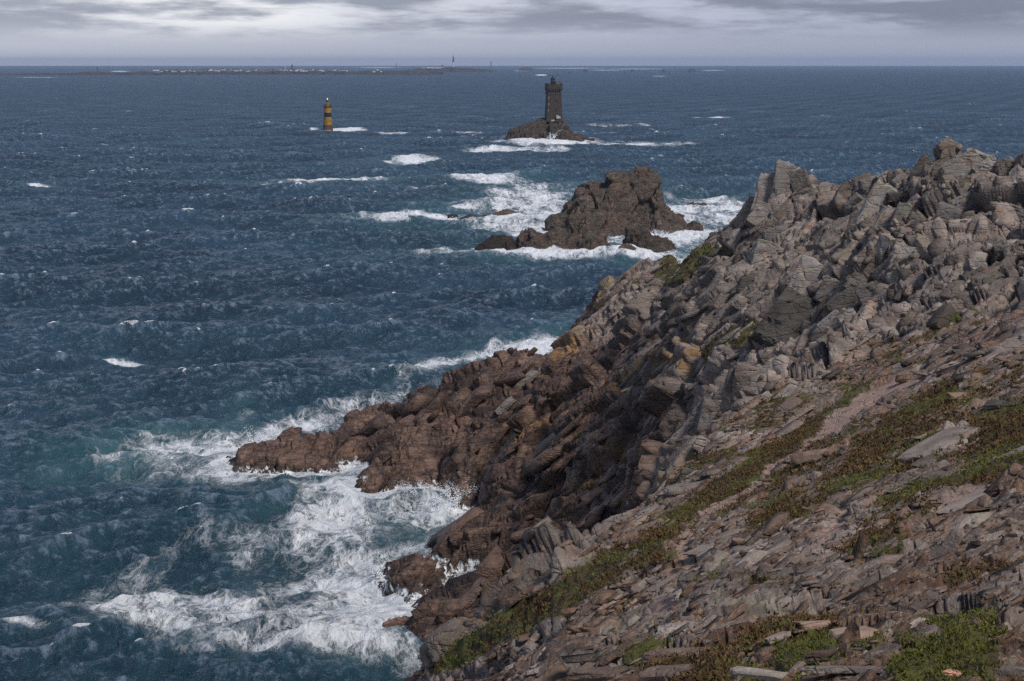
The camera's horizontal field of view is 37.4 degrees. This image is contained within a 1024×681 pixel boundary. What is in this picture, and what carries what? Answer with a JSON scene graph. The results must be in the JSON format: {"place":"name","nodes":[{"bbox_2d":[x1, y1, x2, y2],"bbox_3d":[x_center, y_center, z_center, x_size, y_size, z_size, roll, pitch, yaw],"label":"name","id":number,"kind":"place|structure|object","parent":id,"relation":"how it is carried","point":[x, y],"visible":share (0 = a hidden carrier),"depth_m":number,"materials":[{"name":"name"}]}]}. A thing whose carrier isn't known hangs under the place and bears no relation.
{"place":"outdoors","nodes":[
{"label":"outdoors","id":0,"kind":"place"},
{"bbox_2d":[0,71,160,74],"bbox_3d":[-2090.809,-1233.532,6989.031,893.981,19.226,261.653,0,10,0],"label":"island land","id":1,"kind":"structure","parent":0,"point":[114,73],"depth_m":6923.00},
{"bbox_2d":[159,70,442,74],"bbox_3d":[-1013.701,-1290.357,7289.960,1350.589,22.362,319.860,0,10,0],"label":"island land","id":2,"kind":"structure","parent":0,"point":[312,72],"depth_m":7196.64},
{"bbox_2d":[409,67,491,71],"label":"island land","id":3,"kind":"structure","parent":0,"point":[450,69],"depth_m":8997.07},
{"bbox_2d":[0,66,1023,680],"bbox_3d":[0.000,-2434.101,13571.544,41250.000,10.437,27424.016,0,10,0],"label":"sea","id":4,"kind":"structure","parent":0,"point":[198,274],"depth_m":392.94,"materials":[{"name":"liquid"}]},
{"bbox_2d":[241,425,283,442],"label":"spray","id":5,"kind":"object","parent":4,"relation":"on","point":[273,436],"visible":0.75,"depth_m":225.80,"materials":[{"name":"white"}]},
{"bbox_2d":[323,98,332,130],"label":"beacon tower","id":6,"kind":"structure","parent":4,"relation":"in","point":[327,125],"depth_m":1246.81,"materials":[{"name":"yellow concrete"}]},
{"bbox_2d":[372,560,388,575],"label":"spray","id":7,"kind":"object","parent":4,"relation":"on","point":[377,569],"visible":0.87,"depth_m":168.36,"materials":[{"name":"white"}]},
{"bbox_2d":[367,72,432,74],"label":"skerry","id":8,"kind":"structure","parent":4,"relation":"in","point":[383,73],"depth_m":6875.94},
{"bbox_2d":[417,480,431,488],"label":"spray","id":9,"kind":"object","parent":4,"relation":"on","point":[419,486],"visible":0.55,"depth_m":200.61,"materials":[{"name":"white"}]},
{"bbox_2d":[396,477,480,508],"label":"spray","id":10,"kind":"object","parent":4,"relation":"on","point":[455,505],"visible":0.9,"depth_m":194.51,"materials":[{"name":"white"}]},
{"bbox_2d":[447,214,458,219],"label":"sea rock","id":11,"kind":"object","parent":4,"relation":"in","point":[451,215],"visible":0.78,"depth_m":555.82,"materials":[{"name":"stone"}]},
{"bbox_2d":[459,214,486,218],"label":"sea rock","id":12,"kind":"object","parent":4,"relation":"in","point":[469,215],"visible":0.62,"depth_m":552.51,"materials":[{"name":"stone"}]},
{"bbox_2d":[475,234,517,249],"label":"sea rock","id":13,"kind":"object","parent":4,"relation":"in","point":[504,241],"visible":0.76,"depth_m":460.86,"materials":[{"name":"stone"}]},
{"bbox_2d":[492,209,515,215],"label":"sea rock","id":14,"kind":"object","parent":4,"relation":"in","point":[505,212],"visible":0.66,"depth_m":560.23,"materials":[{"name":"stone"}]},
{"bbox_2d":[519,67,532,70],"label":"skerry","id":15,"kind":"structure","parent":4,"relation":"in","point":[525,69],"depth_m":10312.31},
{"bbox_2d":[504,117,585,141],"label":"lighthouse rock","id":16,"kind":"object","parent":4,"relation":"in","point":[539,128],"visible":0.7,"depth_m":1078.83,"materials":[{"name":"stone"}]},
{"bbox_2d":[545,77,562,121],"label":"lighthouse","id":17,"kind":"object","parent":16,"relation":"on","point":[553,102],"visible":1,"depth_m":1078.85,"materials":[{"name":"stone"}]},
{"bbox_2d":[515,211,610,249],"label":"sea rock","id":18,"kind":"object","parent":4,"relation":"in","point":[578,231],"visible":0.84,"depth_m":461.46,"materials":[{"name":"stone"}]},
{"bbox_2d":[550,120,594,140],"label":"stone landing","id":19,"kind":"object","parent":4,"relation":"in","point":[566,128],"visible":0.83,"depth_m":1079.52,"materials":[{"name":"stone"}]},
{"bbox_2d":[544,165,689,236],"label":"sea stack","id":20,"kind":"object","parent":4,"relation":"in","point":[615,203],"visible":0.79,"depth_m":507.02,"materials":[{"name":"stone"}]},
{"bbox_2d":[618,244,635,249],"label":"sea rock","id":21,"kind":"object","parent":4,"relation":"in","point":[628,246],"visible":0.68,"depth_m":451.14,"materials":[{"name":"stone"}]},
{"bbox_2d":[622,225,676,252],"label":"sea rock","id":22,"kind":"object","parent":4,"relation":"in","point":[641,237],"visible":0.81,"depth_m":455.05,"materials":[{"name":"stone"}]},
{"bbox_2d":[648,229,668,234],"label":"spray","id":23,"kind":"object","parent":4,"relation":"on","point":[655,232],"visible":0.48,"depth_m":492.43,"materials":[{"name":"white"}]},
{"bbox_2d":[688,220,703,230],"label":"sea rock","id":24,"kind":"object","parent":4,"relation":"in","point":[694,225],"visible":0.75,"depth_m":513.29,"materials":[{"name":"stone"}]},
{"bbox_2d":[687,202,706,205],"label":"foam","id":25,"kind":"object","parent":4,"relation":"in","point":[701,204],"visible":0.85,"depth_m":595.89,"materials":[{"name":"liquid"}]},
{"bbox_2d":[0,0,1023,65],"label":"sky","id":26,"kind":"structure","parent":0,"point":[32,32],"materials":[{"name":"grey"}]},
{"bbox_2d":[225,138,1023,680],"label":"headland","id":27,"kind":"structure","parent":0,"point":[499,478],"depth_m":116.18,"materials":[{"name":"stone"}]},
{"bbox_2d":[278,426,297,440],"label":"granite block","id":28,"kind":"structure","parent":27,"relation":"on","point":[290,432],"depth_m":214.32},
{"bbox_2d":[383,616,400,627],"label":"granite block","id":29,"kind":"structure","parent":27,"relation":"on","point":[395,621],"depth_m":150.49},
{"bbox_2d":[411,598,432,621],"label":"granite block","id":30,"kind":"structure","parent":27,"relation":"on","point":[420,612],"depth_m":148.56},
{"bbox_2d":[427,645,439,663],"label":"granite block","id":31,"kind":"structure","parent":27,"relation":"on","point":[434,654],"depth_m":52.21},
{"bbox_2d":[437,606,453,623],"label":"granite block","id":32,"kind":"structure","parent":27,"relation":"on","point":[442,620],"depth_m":147.13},
{"bbox_2d":[448,527,468,546],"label":"granite block","id":33,"kind":"structure","parent":27,"relation":"on","point":[454,537],"depth_m":172.89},
{"bbox_2d":[456,583,472,596],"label":"granite block","id":34,"kind":"structure","parent":27,"relation":"on","point":[461,590],"depth_m":149.66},
{"bbox_2d":[461,607,478,616],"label":"granite block","id":35,"kind":"structure","parent":27,"relation":"on","point":[467,613],"depth_m":144.32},
{"bbox_2d":[464,527,500,547],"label":"granite block","id":36,"kind":"structure","parent":27,"relation":"on","point":[469,533],"depth_m":171.57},
{"bbox_2d":[354,347,618,630],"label":"ledge rubble","id":37,"kind":"object","parent":27,"relation":"on","point":[539,459],"visible":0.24,"depth_m":177.30,"materials":[{"name":"stone"}]},
{"bbox_2d":[480,575,498,584],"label":"granite block","id":38,"kind":"structure","parent":27,"relation":"on","point":[492,579],"depth_m":146.66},
{"bbox_2d":[493,396,515,415],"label":"granite block","id":39,"kind":"object","parent":27,"relation":"on","point":[507,403],"depth_m":208.33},
{"bbox_2d":[515,365,540,387],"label":"granite block","id":40,"kind":"structure","parent":27,"relation":"on","point":[531,374],"depth_m":212.92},
{"bbox_2d":[551,522,562,530],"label":"granite block","id":41,"kind":"structure","parent":27,"relation":"on","point":[555,524],"depth_m":157.61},
{"bbox_2d":[545,352,573,373],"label":"granite block","id":42,"kind":"structure","parent":27,"relation":"on","point":[551,367],"depth_m":190.53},
{"bbox_2d":[349,187,810,633],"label":"cliff rubble","id":43,"kind":"object","parent":27,"relation":"on","point":[530,533],"visible":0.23,"depth_m":149.47,"materials":[{"name":"stone"}]},
{"bbox_2d":[576,612,595,624],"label":"stone slab","id":44,"kind":"structure","parent":27,"relation":"on","point":[586,619],"depth_m":37.82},
{"bbox_2d":[567,662,628,680],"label":"stone slab","id":45,"kind":"structure","parent":27,"relation":"on","point":[587,671],"depth_m":15.52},
{"bbox_2d":[602,278,614,289],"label":"granite block","id":46,"kind":"structure","parent":27,"relation":"on","point":[608,282],"depth_m":197.71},
{"bbox_2d":[623,279,638,289],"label":"granite block","id":47,"kind":"structure","parent":27,"relation":"on","point":[634,281],"depth_m":191.44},
{"bbox_2d":[646,574,676,591],"bbox_3d":[3.742,5.926,36.886,0.994,0.088,0.424,-26,14,-25],"label":"loose stone","id":48,"kind":"object","parent":27,"relation":"on","point":[655,587],"visible":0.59,"depth_m":36.85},
{"bbox_2d":[637,664,696,680],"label":"stone slab","id":49,"kind":"structure","parent":27,"relation":"on","point":[656,673],"depth_m":10.88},
{"bbox_2d":[641,647,708,663],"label":"stone slab","id":50,"kind":"structure","parent":27,"relation":"on","point":[647,657],"depth_m":11.58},
{"bbox_2d":[671,589,682,600],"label":"stone slab","id":51,"kind":"structure","parent":27,"relation":"on","point":[675,596],"depth_m":33.45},
{"bbox_2d":[679,467,691,479],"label":"granite block","id":52,"kind":"structure","parent":27,"relation":"on","point":[684,470],"depth_m":70.72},
{"bbox_2d":[692,435,709,452],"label":"granite block","id":53,"kind":"structure","parent":27,"relation":"on","point":[700,443],"depth_m":73.67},
{"bbox_2d":[696,397,721,435],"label":"granite block","id":54,"kind":"structure","parent":27,"relation":"on","point":[708,409],"depth_m":118.25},
{"bbox_2d":[404,308,1023,680],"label":"stony rubble","id":55,"kind":"object","parent":27,"relation":"on","point":[1007,324],"visible":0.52,"depth_m":33.50,"materials":[{"name":"stone"}]},
{"bbox_2d":[682,528,745,557],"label":"stone slab","id":56,"kind":"structure","parent":27,"relation":"on","point":[697,551],"depth_m":38.86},
{"bbox_2d":[421,244,1023,680],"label":"heath undergrowth","id":57,"kind":"object","parent":27,"relation":"on","point":[767,514],"visible":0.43,"depth_m":43.13,"materials":[{"name":"plant"}]},
{"bbox_2d":[438,248,1023,680],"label":"grass","id":58,"kind":"structure","parent":27,"relation":"on","point":[940,644],"depth_m":10.99,"materials":[{"name":"plant"}]},
{"bbox_2d":[732,537,743,543],"bbox_3d":[5.728,4.953,37.653,0.571,0.115,0.238,-7,17,-24],"label":"loose stone","id":59,"kind":"object","parent":27,"relation":"on","point":[735,540],"visible":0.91,"depth_m":37.52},
{"bbox_2d":[730,294,748,309],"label":"granite block","id":60,"kind":"structure","parent":27,"relation":"on","point":[739,301],"depth_m":136.57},
{"bbox_2d":[737,275,754,292],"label":"granite block","id":61,"kind":"structure","parent":27,"relation":"on","point":[744,281],"depth_m":140.66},
{"bbox_2d":[744,201,770,226],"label":"granite block","id":62,"kind":"structure","parent":27,"relation":"on","point":[758,213],"depth_m":156.06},
{"bbox_2d":[729,666,787,680],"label":"stone slab","id":63,"kind":"structure","parent":27,"relation":"on","point":[761,674],"depth_m":9.39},
{"bbox_2d":[750,173,773,212],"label":"granite block","id":64,"kind":"structure","parent":27,"relation":"on","point":[764,187],"depth_m":157.85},
{"bbox_2d":[746,239,780,264],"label":"granite block","id":65,"kind":"structure","parent":27,"relation":"on","point":[761,248],"depth_m":142.80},
{"bbox_2d":[761,391,771,396],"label":"granite block","id":66,"kind":"structure","parent":27,"relation":"on","point":[766,394],"depth_m":77.53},
{"bbox_2d":[760,356,776,373],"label":"granite block","id":67,"kind":"structure","parent":27,"relation":"on","point":[766,366],"depth_m":111.90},
{"bbox_2d":[760,224,787,242],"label":"granite block","id":68,"kind":"structure","parent":27,"relation":"on","point":[768,234],"depth_m":144.74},
{"bbox_2d":[765,631,790,643],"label":"stone slab","id":69,"kind":"structure","parent":27,"relation":"on","point":[778,635],"depth_m":10.63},
{"bbox_2d":[769,159,795,198],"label":"granite block","id":70,"kind":"structure","parent":27,"relation":"on","point":[784,173],"depth_m":156.33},
{"bbox_2d":[750,286,817,345],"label":"granite block","id":71,"kind":"structure","parent":27,"relation":"on","point":[787,314],"depth_m":118.06,"materials":[{"name":"stone"}]},
{"bbox_2d":[773,380,801,398],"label":"granite block","id":72,"kind":"structure","parent":27,"relation":"on","point":[788,389],"depth_m":77.30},
{"bbox_2d":[785,186,792,196],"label":"granite block","id":73,"kind":"structure","parent":27,"relation":"on","point":[788,188],"depth_m":156.35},
{"bbox_2d":[790,167,814,195],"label":"granite block","id":74,"kind":"structure","parent":27,"relation":"on","point":[800,179],"depth_m":156.06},
{"bbox_2d":[792,196,815,208],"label":"granite block","id":75,"kind":"structure","parent":27,"relation":"on","point":[808,199],"depth_m":154.43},
{"bbox_2d":[788,255,823,295],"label":"granite block","id":76,"kind":"structure","parent":27,"relation":"on","point":[808,269],"depth_m":124.30,"materials":[{"name":"stone"}]},
{"bbox_2d":[793,620,836,629],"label":"stone slab","id":77,"kind":"structure","parent":27,"relation":"on","point":[811,624],"depth_m":11.30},
{"bbox_2d":[812,275,839,302],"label":"granite block","id":78,"kind":"structure","parent":27,"relation":"on","point":[827,285],"depth_m":117.39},
{"bbox_2d":[816,309,841,332],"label":"granite block","id":79,"kind":"structure","parent":27,"relation":"on","point":[830,319],"depth_m":111.10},
{"bbox_2d":[820,248,841,278],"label":"granite block","id":80,"kind":"structure","parent":27,"relation":"on","point":[825,270],"depth_m":120.73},
{"bbox_2d":[804,647,867,660],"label":"stone slab","id":81,"kind":"structure","parent":27,"relation":"on","point":[818,655],"depth_m":9.35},
{"bbox_2d":[823,288,856,313],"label":"granite block","id":82,"kind":"structure","parent":27,"relation":"on","point":[844,298],"depth_m":112.46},
{"bbox_2d":[796,665,886,673],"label":"stone slab","id":83,"kind":"structure","parent":27,"relation":"on","point":[840,669],"depth_m":8.52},
{"bbox_2d":[836,308,855,326],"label":"granite block","id":84,"kind":"structure","parent":27,"relation":"on","point":[847,313],"depth_m":108.97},
{"bbox_2d":[828,625,878,639],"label":"stone slab","id":85,"kind":"structure","parent":27,"relation":"on","point":[837,633],"depth_m":10.15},
{"bbox_2d":[844,192,862,213],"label":"granite block","id":86,"kind":"structure","parent":27,"relation":"on","point":[855,198],"depth_m":135.09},
{"bbox_2d":[842,275,867,294],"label":"granite block","id":87,"kind":"structure","parent":27,"relation":"on","point":[854,284],"depth_m":112.56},
{"bbox_2d":[855,280,878,305],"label":"granite block","id":88,"kind":"structure","parent":27,"relation":"on","point":[863,293],"depth_m":108.63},
{"bbox_2d":[858,226,875,242],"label":"granite block","id":89,"kind":"structure","parent":27,"relation":"on","point":[870,227],"depth_m":118.71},
{"bbox_2d":[857,174,877,193],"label":"granite block","id":90,"kind":"structure","parent":27,"relation":"on","point":[863,184],"depth_m":136.61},
{"bbox_2d":[719,139,1023,415],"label":"crest rubble","id":91,"kind":"object","parent":27,"relation":"on","point":[740,375],"visible":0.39,"depth_m":100.02,"materials":[{"name":"stone"}]},
{"bbox_2d":[848,179,897,230],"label":"granite block","id":92,"kind":"structure","parent":27,"relation":"on","point":[877,196],"depth_m":124.41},
{"bbox_2d":[875,170,888,179],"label":"granite block","id":93,"kind":"structure","parent":27,"relation":"on","point":[882,175],"depth_m":135.29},
{"bbox_2d":[873,205,894,229],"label":"granite block","id":94,"kind":"structure","parent":27,"relation":"on","point":[884,216],"depth_m":118.52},
{"bbox_2d":[874,232,895,262],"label":"granite block","id":95,"kind":"structure","parent":27,"relation":"on","point":[884,241],"depth_m":112.18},
{"bbox_2d":[885,271,898,284],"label":"granite block","id":96,"kind":"structure","parent":27,"relation":"on","point":[890,277],"depth_m":107.45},
{"bbox_2d":[887,192,903,202],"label":"granite block","id":97,"kind":"structure","parent":27,"relation":"on","point":[895,197],"depth_m":123.69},
{"bbox_2d":[890,172,905,189],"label":"granite block","id":98,"kind":"structure","parent":27,"relation":"on","point":[896,182],"depth_m":127.27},
{"bbox_2d":[887,201,912,230],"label":"granite block","id":99,"kind":"structure","parent":27,"relation":"on","point":[901,210],"depth_m":116.59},
{"bbox_2d":[888,242,916,265],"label":"granite block","id":100,"kind":"structure","parent":27,"relation":"on","point":[901,250],"depth_m":108.80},
{"bbox_2d":[890,220,924,237],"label":"granite block","id":101,"kind":"structure","parent":27,"relation":"on","point":[894,233],"depth_m":112.65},
{"bbox_2d":[904,183,910,192],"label":"granite block","id":102,"kind":"structure","parent":27,"relation":"on","point":[907,189],"depth_m":121.77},
{"bbox_2d":[907,153,933,181],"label":"granite block","id":103,"kind":"structure","parent":27,"relation":"on","point":[924,158],"depth_m":123.72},
{"bbox_2d":[911,455,938,468],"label":"stone slab","id":104,"kind":"structure","parent":27,"relation":"on","point":[917,463],"depth_m":41.22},
{"bbox_2d":[934,283,942,290],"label":"granite block","id":105,"kind":"structure","parent":27,"relation":"on","point":[938,286],"depth_m":91.12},
{"bbox_2d":[897,426,980,464],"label":"stone slab","id":106,"kind":"structure","parent":27,"relation":"on","point":[944,438],"depth_m":42.98,"materials":[{"name":"stone"}]},
{"bbox_2d":[938,445,958,454],"bbox_3d":[11.959,3.116,41.580,0.722,0.190,0.439,-32,25,-11],"label":"loose stone","id":107,"kind":"object","parent":27,"relation":"on","point":[951,447],"visible":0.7,"depth_m":41.57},
{"bbox_2d":[934,201,963,222],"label":"granite block","id":108,"kind":"structure","parent":27,"relation":"on","point":[945,212],"depth_m":108.16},
{"bbox_2d":[943,668,965,677],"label":"stone slab","id":109,"kind":"structure","parent":27,"relation":"on","point":[948,672],"depth_m":7.88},
{"bbox_2d":[949,439,967,446],"bbox_3d":[12.339,3.019,42.288,0.994,0.109,0.368,-24,29,-5],"label":"loose stone","id":110,"kind":"object","parent":27,"relation":"on","point":[960,445],"visible":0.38,"depth_m":42.35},
{"bbox_2d":[935,149,982,178],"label":"granite block","id":111,"kind":"structure","parent":27,"relation":"on","point":[960,165],"depth_m":118.10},
{"bbox_2d":[934,488,988,515],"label":"stone slab","id":112,"kind":"structure","parent":27,"relation":"on","point":[961,502],"depth_m":29.21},
{"bbox_2d":[950,191,978,213],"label":"granite block","id":113,"kind":"structure","parent":27,"relation":"on","point":[965,202],"depth_m":109.92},
{"bbox_2d":[967,281,978,291],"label":"granite block","id":114,"kind":"structure","parent":27,"relation":"on","point":[971,285],"depth_m":89.92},
{"bbox_2d":[967,255,987,270],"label":"granite block","id":115,"kind":"structure","parent":27,"relation":"on","point":[976,262],"depth_m":96.47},
{"bbox_2d":[965,148,989,159],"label":"granite block","id":116,"kind":"structure","parent":27,"relation":"on","point":[984,156],"depth_m":120.75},
{"bbox_2d":[972,154,997,174],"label":"granite block","id":117,"kind":"structure","parent":27,"relation":"on","point":[987,164],"depth_m":117.22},
{"bbox_2d":[993,159,1000,173],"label":"granite block","id":118,"kind":"structure","parent":27,"relation":"on","point":[996,166],"depth_m":116.50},
{"bbox_2d":[981,400,1021,410],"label":"stone slab","id":119,"kind":"structure","parent":27,"relation":"on","point":[990,405],"depth_m":47.90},
{"bbox_2d":[993,244,1009,260],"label":"granite block","id":120,"kind":"structure","parent":27,"relation":"on","point":[998,249],"depth_m":96.18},
{"bbox_2d":[994,665,1023,677],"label":"stone slab","id":121,"kind":"object","parent":27,"relation":"on","point":[1006,671],"depth_m":7.77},
{"bbox_2d":[1009,164,1023,182],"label":"granite block","id":122,"kind":"structure","parent":27,"relation":"on","point":[1017,170],"depth_m":109.76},
{"bbox_2d":[1010,204,1023,221],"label":"granite block","id":123,"kind":"structure","parent":27,"relation":"on","point":[1019,210],"depth_m":104.20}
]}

